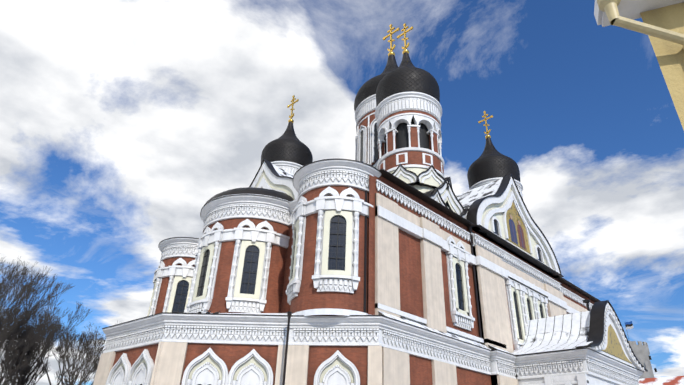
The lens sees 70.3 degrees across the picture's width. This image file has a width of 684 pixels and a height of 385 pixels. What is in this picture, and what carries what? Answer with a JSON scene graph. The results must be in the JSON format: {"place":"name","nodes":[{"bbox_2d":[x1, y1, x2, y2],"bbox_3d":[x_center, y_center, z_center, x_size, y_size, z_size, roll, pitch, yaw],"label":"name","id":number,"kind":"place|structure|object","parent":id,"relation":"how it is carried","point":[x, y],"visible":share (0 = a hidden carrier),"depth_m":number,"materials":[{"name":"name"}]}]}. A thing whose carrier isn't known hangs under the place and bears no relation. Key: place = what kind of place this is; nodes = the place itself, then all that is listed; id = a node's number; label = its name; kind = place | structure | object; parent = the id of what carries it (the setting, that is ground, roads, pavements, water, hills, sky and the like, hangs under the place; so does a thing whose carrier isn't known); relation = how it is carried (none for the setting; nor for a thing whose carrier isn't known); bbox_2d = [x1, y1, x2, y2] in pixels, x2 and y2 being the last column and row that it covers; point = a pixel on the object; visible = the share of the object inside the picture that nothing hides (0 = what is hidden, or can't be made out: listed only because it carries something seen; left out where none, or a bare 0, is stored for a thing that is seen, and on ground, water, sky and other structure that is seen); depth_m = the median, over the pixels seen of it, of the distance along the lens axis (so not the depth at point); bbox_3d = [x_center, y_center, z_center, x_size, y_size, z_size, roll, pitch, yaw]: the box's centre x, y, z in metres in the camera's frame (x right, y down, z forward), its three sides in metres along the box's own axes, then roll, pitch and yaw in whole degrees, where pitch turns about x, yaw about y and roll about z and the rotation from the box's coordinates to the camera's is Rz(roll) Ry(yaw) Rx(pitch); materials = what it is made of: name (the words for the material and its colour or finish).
{"place":"outdoors","nodes":[
{"label":"outdoors","id":0,"kind":"place"},
{"bbox_2d":[0,0,683,384],"label":"sky","id":1,"kind":"structure","parent":0,"point":[120,120],"materials":[{"name":"blue"}]},
{"bbox_2d":[354,24,399,167],"bbox_3d":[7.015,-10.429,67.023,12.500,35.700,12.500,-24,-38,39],"label":"tower","id":2,"kind":"structure","parent":0,"point":[366,140],"depth_m":63.42,"materials":[{"name":"brick"}]},
{"bbox_2d":[281,168,642,384],"bbox_3d":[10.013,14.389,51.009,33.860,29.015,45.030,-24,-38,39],"label":"church facade","id":3,"kind":"structure","parent":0,"point":[422,260],"depth_m":36.43,"materials":[{"name":"beige paint"}]},
{"bbox_2d":[93,311,462,384],"bbox_3d":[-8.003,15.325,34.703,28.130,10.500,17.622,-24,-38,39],"label":"church lower wall","id":4,"kind":"structure","parent":3,"relation":"attached to","point":[172,348],"depth_m":28.59,"materials":[{"name":"white paint"}]},
{"bbox_2d":[261,95,312,174],"bbox_3d":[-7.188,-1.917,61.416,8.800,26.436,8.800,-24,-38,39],"label":"onion dome","id":5,"kind":"structure","parent":3,"relation":"on","point":[288,150],"depth_m":59.97,"materials":[{"name":"metal"}]},
{"bbox_2d":[147,158,482,344],"bbox_3d":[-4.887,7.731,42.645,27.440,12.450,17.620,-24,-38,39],"label":"church apses","id":6,"kind":"structure","parent":3,"relation":"attached to","point":[232,259],"depth_m":34.64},
{"bbox_2d":[249,159,502,208],"bbox_3d":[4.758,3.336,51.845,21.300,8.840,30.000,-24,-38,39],"label":"roof gables","id":7,"kind":"structure","parent":3,"relation":"on","point":[269,175],"depth_m":44.50,"materials":[{"name":"white metal"}]},
{"bbox_2d":[375,23,468,218],"bbox_3d":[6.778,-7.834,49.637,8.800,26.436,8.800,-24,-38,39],"label":"tower","id":8,"kind":"structure","parent":3,"relation":"on","point":[408,112],"depth_m":46.03,"materials":[{"name":"brick"}]},
{"bbox_2d":[467,111,522,198],"bbox_3d":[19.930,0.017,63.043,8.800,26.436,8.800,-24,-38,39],"label":"onion dome","id":9,"kind":"structure","parent":3,"relation":"on","point":[491,163],"depth_m":61.84,"materials":[{"name":"metal"}]},
{"bbox_2d":[512,299,647,384],"bbox_3d":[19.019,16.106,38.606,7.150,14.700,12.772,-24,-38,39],"label":"cathedral side porch","id":10,"kind":"object","parent":3,"relation":"attached to","point":[598,327],"visible":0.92,"depth_m":38.68,"materials":[{"name":"white metal"}]},
{"bbox_2d":[594,0,683,129],"bbox_3d":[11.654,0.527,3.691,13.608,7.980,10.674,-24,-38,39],"label":"yellow house","id":11,"kind":"structure","parent":0,"point":[661,25],"depth_m":6.20,"materials":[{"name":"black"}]},
{"bbox_2d":[625,321,656,378],"bbox_3d":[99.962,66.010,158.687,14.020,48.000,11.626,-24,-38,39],"label":"castle tower","id":12,"kind":"structure","parent":0,"point":[641,352],"depth_m":161.96,"materials":[{"name":"stone"}]},
{"bbox_2d":[638,376,683,384],"bbox_3d":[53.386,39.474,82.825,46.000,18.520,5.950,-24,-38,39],"label":"roof","id":13,"kind":"structure","parent":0,"point":[675,380],"depth_m":85.89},
{"label":"ground","id":14,"kind":"structure","parent":0,"visible":0},
{"bbox_2d":[0,258,26,297],"bbox_3d":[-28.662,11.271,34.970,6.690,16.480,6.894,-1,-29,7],"label":"tree","id":15,"kind":"object","parent":14,"relation":"on","point":[8,275],"visible":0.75,"depth_m":39.72,"materials":[{"name":"brown plant"}]},
{"bbox_2d":[0,318,40,384],"bbox_3d":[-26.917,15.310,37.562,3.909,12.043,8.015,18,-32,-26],"label":"tree","id":16,"kind":"object","parent":14,"relation":"on","point":[4,369],"visible":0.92,"depth_m":38.38,"materials":[{"name":"brown plant"}]},
{"bbox_2d":[0,309,69,384],"bbox_3d":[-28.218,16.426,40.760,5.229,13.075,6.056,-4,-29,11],"label":"tree","id":17,"kind":"object","parent":14,"relation":"on","point":[28,378],"visible":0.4,"depth_m":42.44,"materials":[{"name":"brown plant"}]},
{"bbox_2d":[0,258,73,363],"bbox_3d":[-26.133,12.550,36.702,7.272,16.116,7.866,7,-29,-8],"label":"tree","id":18,"kind":"object","parent":14,"relation":"on","point":[28,288],"visible":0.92,"depth_m":38.48,"materials":[{"name":"brown plant"}]},
{"bbox_2d":[0,293,91,384],"bbox_3d":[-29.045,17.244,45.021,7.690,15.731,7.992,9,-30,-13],"label":"tree","id":19,"kind":"object","parent":14,"relation":"on","point":[44,328],"visible":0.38,"depth_m":47.04,"materials":[{"name":"brown plant"}]},
{"bbox_2d":[24,320,117,384],"bbox_3d":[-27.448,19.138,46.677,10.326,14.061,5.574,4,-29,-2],"label":"tree","id":20,"kind":"object","parent":14,"relation":"on","point":[93,369],"visible":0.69,"depth_m":47.86,"materials":[{"name":"brown plant"}]},
{"bbox_2d":[52,330,106,384],"bbox_3d":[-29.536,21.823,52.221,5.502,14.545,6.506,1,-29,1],"label":"tree","id":21,"kind":"object","parent":14,"relation":"on","point":[66,382],"visible":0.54,"depth_m":53.32,"materials":[{"name":"brown plant"}]}
]}

